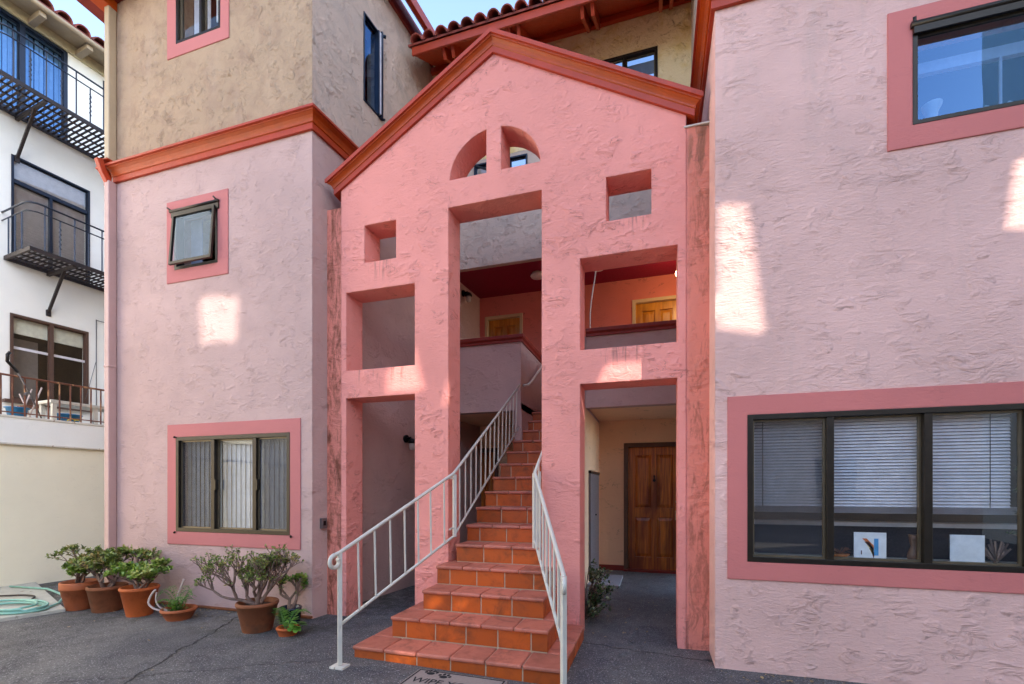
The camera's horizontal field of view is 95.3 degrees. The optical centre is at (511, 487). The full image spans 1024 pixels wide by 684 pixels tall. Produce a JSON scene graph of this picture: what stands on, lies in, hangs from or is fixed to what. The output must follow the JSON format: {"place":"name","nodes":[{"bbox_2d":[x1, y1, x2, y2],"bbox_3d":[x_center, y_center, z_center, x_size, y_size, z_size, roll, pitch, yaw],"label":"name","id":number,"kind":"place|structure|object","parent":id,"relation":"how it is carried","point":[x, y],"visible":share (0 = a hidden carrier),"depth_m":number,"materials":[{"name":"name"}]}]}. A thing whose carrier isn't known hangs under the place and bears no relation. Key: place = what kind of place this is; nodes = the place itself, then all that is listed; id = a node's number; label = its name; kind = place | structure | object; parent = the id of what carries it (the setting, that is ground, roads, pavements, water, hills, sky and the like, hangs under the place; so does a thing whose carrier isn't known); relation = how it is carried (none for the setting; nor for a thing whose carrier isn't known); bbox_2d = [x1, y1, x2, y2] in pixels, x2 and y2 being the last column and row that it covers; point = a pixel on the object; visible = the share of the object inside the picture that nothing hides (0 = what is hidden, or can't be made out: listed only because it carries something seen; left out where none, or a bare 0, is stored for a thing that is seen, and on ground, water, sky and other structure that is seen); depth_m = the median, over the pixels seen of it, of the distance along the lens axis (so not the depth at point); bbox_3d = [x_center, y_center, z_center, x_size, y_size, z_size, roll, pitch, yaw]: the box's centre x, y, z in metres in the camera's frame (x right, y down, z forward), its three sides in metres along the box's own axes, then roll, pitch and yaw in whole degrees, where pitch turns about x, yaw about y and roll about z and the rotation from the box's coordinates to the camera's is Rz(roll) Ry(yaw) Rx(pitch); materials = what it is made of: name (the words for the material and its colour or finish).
{"place":"outdoors","nodes":[
{"label":"outdoors","id":0,"kind":"place"},
{"bbox_2d":[0,582,64,621],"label":"concrete paving","id":1,"kind":"structure","parent":0,"point":[41,594],"depth_m":5.81,"materials":[{"name":"grey concrete"}]},
{"bbox_2d":[0,594,35,598],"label":"hose nozzle","id":2,"kind":"object","parent":1,"relation":"on","point":[33,596],"visible":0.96,"depth_m":5.95,"materials":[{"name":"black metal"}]},
{"bbox_2d":[0,585,61,614],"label":"garden hose","id":3,"kind":"object","parent":1,"relation":"on","point":[42,603],"visible":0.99,"depth_m":5.46,"materials":[{"name":"green rubber"}]},
{"bbox_2d":[0,0,112,424],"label":"white apartment house","id":4,"kind":"structure","parent":0,"point":[51,197],"depth_m":7.94,"materials":[{"name":"paint"}]},
{"bbox_2d":[0,7,67,139],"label":"window","id":5,"kind":"structure","parent":4,"relation":"in","point":[21,52],"depth_m":7.84,"materials":[{"name":"blue glass"}]},
{"bbox_2d":[2,313,89,411],"bbox_3d":[-7.990,-2.095,7.996,0.450,1.450,1.160,0,0,23],"label":"window","id":6,"kind":"structure","parent":4,"relation":"in","point":[24,356],"depth_m":7.95,"materials":[{"name":"brown glass"}]},
{"bbox_2d":[11,154,89,281],"bbox_3d":[-7.894,-4.540,8.002,0.103,1.680,1.035,0,0,23],"label":"window","id":7,"kind":"structure","parent":4,"relation":"in","point":[29,182],"depth_m":7.96,"materials":[{"name":"black metal"}]},
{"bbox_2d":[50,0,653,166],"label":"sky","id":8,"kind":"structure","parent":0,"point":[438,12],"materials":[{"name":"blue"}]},
{"bbox_2d":[0,569,866,683],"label":"asphalt ground","id":9,"kind":"structure","parent":0,"point":[219,647],"depth_m":4.07,"materials":[{"name":"grey asphalt"}]},
{"bbox_2d":[0,414,103,586],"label":"terrace wall","id":10,"kind":"structure","parent":9,"relation":"on","point":[51,486],"depth_m":7.01,"materials":[{"name":"beige paint"}]},
{"bbox_2d":[3,406,29,416],"bbox_3d":[-7.336,-1.113,6.914,0.280,0.155,0.280,0,0,17],"label":"plastic tub","id":11,"kind":"object","parent":10,"relation":"on","point":[17,409],"visible":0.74,"depth_m":6.84,"materials":[{"name":"blue plastic"}]},
{"bbox_2d":[5,351,41,417],"bbox_3d":[-7.101,-1.484,6.835,0.086,0.861,0.730,0,0,-15],"label":"crutch","id":12,"kind":"object","parent":10,"relation":"on","point":[7,361],"visible":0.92,"depth_m":6.64,"materials":[{"name":"grey metal"}]},
{"bbox_2d":[17,387,41,416],"bbox_3d":[-7.661,-1.320,7.427,0.318,0.566,0.209,0,0,23],"label":"folding chair","id":13,"kind":"object","parent":10,"relation":"on","point":[31,407],"visible":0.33,"depth_m":7.42,"materials":[{"name":"metal"}]},
{"bbox_2d":[0,373,103,424],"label":"terrace railing","id":14,"kind":"object","parent":10,"relation":"on","point":[12,412],"visible":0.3,"depth_m":7.04,"materials":[{"name":"metal"}]},
{"bbox_2d":[57,413,82,421],"bbox_3d":[-7.162,-1.109,7.525,0.363,0.145,0.360,0,0,17],"label":"plastic tub","id":15,"kind":"object","parent":10,"relation":"on","point":[75,416],"visible":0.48,"depth_m":7.42,"materials":[{"name":"blue plastic"}]},
{"bbox_2d":[38,399,103,424],"bbox_3d":[-7.118,-1.202,7.707,0.420,0.335,0.930,0,0,23],"label":"table","id":16,"kind":"object","parent":10,"relation":"on","point":[54,404],"visible":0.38,"depth_m":7.44,"materials":[{"name":"white plastic"}]},
{"bbox_2d":[58,559,98,610],"bbox_3d":[-5.083,1.109,5.486,0.377,0.635,0.672,0,0,-31],"label":"potted jade","id":17,"kind":"object","parent":9,"relation":"on","point":[73,594],"visible":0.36,"depth_m":5.38,"materials":[{"name":"ceramic"}]},
{"bbox_2d":[45,543,161,612],"bbox_3d":[-4.705,1.020,5.409,1.035,0.809,0.643,0,0,-41],"label":"potted jade","id":18,"kind":"object","parent":9,"relation":"on","point":[104,597],"visible":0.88,"depth_m":5.31,"materials":[{"name":"plant"}]},
{"bbox_2d":[103,557,172,617],"bbox_3d":[-4.183,1.107,5.266,0.679,0.626,0.562,0,0,17],"label":"potted jade","id":19,"kind":"object","parent":9,"relation":"on","point":[134,597],"visible":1,"depth_m":5.13,"materials":[{"name":"ceramic"}]},
{"bbox_2d":[147,579,197,621],"bbox_3d":[-3.605,1.210,5.032,0.447,0.413,0.396,0,0,32],"label":"fern bowl","id":20,"kind":"object","parent":9,"relation":"on","point":[174,612],"visible":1,"depth_m":5.00,"materials":[{"name":"ceramic"}]},
{"bbox_2d":[188,544,303,633],"bbox_3d":[-2.611,0.993,4.659,0.758,0.856,0.917,0,0,38],"label":"potted jade","id":21,"kind":"object","parent":9,"relation":"on","point":[255,615],"visible":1,"depth_m":4.57,"materials":[{"name":"plant"}]},
{"bbox_2d":[77,0,485,618],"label":"apartment tower","id":22,"kind":"structure","parent":9,"relation":"on","point":[237,132],"depth_m":5.57,"materials":[{"name":"pink paint"}]},
{"bbox_2d":[167,188,228,283],"bbox_3d":[-3.735,-2.977,5.582,0.960,0.985,0.255,0,0,17],"label":"awning window","id":23,"kind":"structure","parent":22,"relation":"in","point":[215,204],"depth_m":5.54,"materials":[{"name":"brown metal"}]},
{"bbox_2d":[167,0,228,59],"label":"window","id":24,"kind":"structure","parent":22,"relation":"in","point":[204,35],"depth_m":5.60,"materials":[{"name":"pink paint"}]},
{"bbox_2d":[167,418,300,549],"bbox_3d":[-3.236,-0.044,5.448,1.970,1.444,0.179,0,0,17],"label":"window","id":25,"kind":"structure","parent":22,"relation":"in","point":[282,437],"depth_m":5.47,"materials":[{"name":"pink paint"}]},
{"bbox_2d":[320,518,326,528],"bbox_3d":[-2.095,0.393,5.189,0.038,0.115,0.075,0,0,23],"label":"utility box","id":26,"kind":"object","parent":22,"relation":"attached to","point":[323,523],"visible":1,"depth_m":5.17,"materials":[{"name":"grey metal"}]},
{"bbox_2d":[363,11,385,121],"bbox_3d":[-1.788,-5.396,6.013,0.111,1.132,0.409,0,0,31],"label":"window","id":27,"kind":"structure","parent":22,"relation":"in","point":[379,36],"depth_m":6.06,"materials":[{"name":"black metal"}]},
{"bbox_2d":[403,435,414,450],"bbox_3d":[-1.437,-0.642,6.601,0.182,0.224,0.128,0,0,17],"label":"wall lamp","id":28,"kind":"object","parent":22,"relation":"attached to","point":[409,440],"visible":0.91,"depth_m":6.57,"materials":[{"name":"black metal"}]},
{"bbox_2d":[461,290,471,301],"bbox_3d":[-0.785,-3.362,8.171,0.182,0.224,0.128,0,0,17],"label":"wall lamp","id":29,"kind":"object","parent":22,"relation":"attached to","point":[467,295],"visible":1,"depth_m":8.13,"materials":[{"name":"black metal"}]},
{"bbox_2d":[273,572,308,623],"bbox_3d":[-2.387,1.159,4.982,0.390,0.530,0.382,0,0,17],"label":"potted jade","id":30,"kind":"object","parent":9,"relation":"on","point":[299,578],"visible":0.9,"depth_m":4.96,"materials":[{"name":"green plant"}]},
{"bbox_2d":[272,607,310,636],"bbox_3d":[-2.147,1.297,4.539,0.286,0.239,0.492,0,0,-44],"label":"fern pot","id":31,"kind":"object","parent":9,"relation":"on","point":[286,628],"visible":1,"depth_m":4.51,"materials":[{"name":"ceramic"}]},
{"bbox_2d":[328,384,520,669],"bbox_3d":[-0.552,-0.058,5.115,0.260,2.909,3.612,0,0,25],"label":"stair railing","id":32,"kind":"object","parent":9,"relation":"on","point":[339,665],"visible":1,"depth_m":4.44,"materials":[{"name":"white metal"}]},
{"bbox_2d":[399,669,507,683],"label":"doormat","id":33,"kind":"object","parent":9,"relation":"on","point":[422,676],"visible":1,"depth_m":3.40,"materials":[{"name":"beige fabric"}]},
{"bbox_2d":[353,412,583,683],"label":"staircase","id":34,"kind":"structure","parent":9,"relation":"on","point":[483,608],"depth_m":4.09,"materials":[{"name":"tile"}]},
{"bbox_2d":[325,27,709,650],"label":"gable wall","id":35,"kind":"structure","parent":9,"relation":"on","point":[593,135],"depth_m":4.53,"materials":[{"name":"paint"}]},
{"bbox_2d":[408,0,690,587],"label":"porch building","id":36,"kind":"structure","parent":9,"relation":"on","point":[630,445],"depth_m":7.09,"materials":[{"name":"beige paint"}]},
{"bbox_2d":[479,448,498,506],"bbox_3d":[-0.551,0.325,8.862,0.660,2.150,0.150,0,0,17],"label":"door","id":37,"kind":"structure","parent":36,"relation":"in","point":[489,486],"depth_m":8.85,"materials":[{"name":"wood"}]},
{"bbox_2d":[474,153,527,174],"bbox_3d":[-0.166,-4.680,6.989,0.840,0.440,0.082,0,0,17],"label":"window","id":38,"kind":"structure","parent":36,"relation":"in","point":[523,156],"depth_m":6.91,"materials":[{"name":"black metal"}]},
{"bbox_2d":[485,313,522,336],"bbox_3d":[-0.137,-2.238,8.734,0.735,1.955,0.150,0,0,17],"label":"door","id":39,"kind":"structure","parent":36,"relation":"in","point":[508,324],"depth_m":8.73,"materials":[{"name":"brown wood"}]},
{"bbox_2d":[523,364,541,385],"bbox_3d":[0.344,-1.794,7.386,0.096,0.561,0.942,0,0,17],"label":"handrail","id":40,"kind":"object","parent":36,"relation":"attached to","point":[534,377],"depth_m":7.26,"materials":[{"name":"white metal"}]},
{"bbox_2d":[530,271,541,279],"bbox_3d":[0.421,-3.539,7.772,0.230,0.079,0.230,0,0,17],"label":"ceiling lamp","id":41,"kind":"object","parent":36,"relation":"attached to","point":[536,275],"visible":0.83,"depth_m":7.71,"materials":[{"name":"white glass"}]},
{"bbox_2d":[590,271,595,327],"bbox_3d":[1.183,-2.902,6.772,0.221,1.328,0.055,0,0,-43],"label":"hanging cord","id":42,"kind":"object","parent":36,"relation":"hanging from","point":[591,298],"visible":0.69,"depth_m":6.76,"materials":[{"name":"white metal"}]},
{"bbox_2d":[589,470,599,578],"bbox_3d":[1.302,0.545,7.343,0.053,1.610,1.040,0,0,17],"label":"cabinet","id":43,"kind":"object","parent":36,"relation":"attached to","point":[593,514],"visible":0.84,"depth_m":7.18,"materials":[{"name":"metal"}]},
{"bbox_2d":[602,46,657,76],"bbox_3d":[1.622,-5.557,6.474,0.760,0.815,0.152,0,0,17],"label":"window","id":44,"kind":"structure","parent":36,"relation":"in","point":[649,67],"depth_m":6.43,"materials":[{"name":"brown metal"}]},
{"bbox_2d":[624,442,675,573],"bbox_3d":[2.410,0.345,7.916,0.995,2.230,0.210,0,0,17],"label":"door","id":45,"kind":"structure","parent":36,"relation":"in","point":[649,468],"depth_m":7.97,"materials":[{"name":"brown wood"}]},
{"bbox_2d":[632,295,675,323],"bbox_3d":[2.471,-2.238,7.929,0.825,1.955,0.150,0,0,17],"label":"door","id":46,"kind":"structure","parent":36,"relation":"in","point":[663,308],"depth_m":7.94,"materials":[{"name":"brown wood"}]},
{"bbox_2d":[532,451,566,683],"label":"stair railing","id":47,"kind":"object","parent":9,"relation":"on","point":[560,618],"visible":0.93,"depth_m":3.55,"materials":[{"name":"white metal"}]},
{"bbox_2d":[585,558,619,619],"bbox_3d":[0.942,1.073,4.959,0.397,0.661,0.587,0,0,-7],"label":"shrub","id":48,"kind":"object","parent":9,"relation":"on","point":[592,602],"visible":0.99,"depth_m":4.90,"materials":[{"name":"green plant"}]},
{"bbox_2d":[587,574,622,587],"bbox_3d":[1.403,1.408,7.087,0.500,0.044,0.870,0,0,17],"label":"doormat","id":49,"kind":"object","parent":9,"relation":"on","point":[616,580],"visible":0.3,"depth_m":6.92,"materials":[{"name":"grey fabric"}]},
{"bbox_2d":[690,0,1023,683],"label":"pink apartment block","id":50,"kind":"structure","parent":9,"relation":"on","point":[866,289],"depth_m":3.43,"materials":[{"name":"paint"}]},
{"bbox_2d":[854,532,885,557],"bbox_3d":[2.662,0.429,3.471,0.204,0.198,0.008,0,0,17],"label":"art card","id":51,"kind":"object","parent":50,"relation":"on","point":[869,544],"visible":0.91,"depth_m":3.47,"materials":[{"name":"white paper"}]},
{"bbox_2d":[727,381,1023,593],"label":"window","id":52,"kind":"structure","parent":50,"relation":"in","point":[764,479],"depth_m":3.42,"materials":[{"name":"pink paint"}]},
{"bbox_2d":[906,534,916,559],"bbox_3d":[2.935,0.434,3.406,0.090,0.190,0.088,0,0,17],"label":"brown vase","id":53,"kind":"object","parent":50,"relation":"on","point":[912,552],"visible":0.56,"depth_m":3.39,"materials":[{"name":"brown ceramic"}]},
{"bbox_2d":[887,0,1023,151],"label":"window","id":54,"kind":"structure","parent":50,"relation":"in","point":[905,27],"depth_m":3.29,"materials":[{"name":"pink paint"}]},
{"bbox_2d":[950,535,984,561],"bbox_3d":[3.218,0.430,3.301,0.197,0.196,0.006,0,0,17],"label":"paper sheet","id":55,"kind":"object","parent":50,"relation":"on","point":[967,548],"visible":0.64,"depth_m":3.30,"materials":[{"name":"white paper"}]},
{"bbox_2d":[985,539,1011,562],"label":"dried flowers","id":56,"kind":"object","parent":50,"relation":"on","point":[1000,554],"visible":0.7,"depth_m":3.26,"materials":[{"name":"grey plant"}]},
{"bbox_2d":[834,547,850,556],"bbox_3d":[2.493,0.485,3.553,0.148,0.089,0.136,0,0,17],"label":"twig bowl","id":57,"kind":"object","parent":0,"point":[839,553],"visible":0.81,"depth_m":3.53,"materials":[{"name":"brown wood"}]}
]}

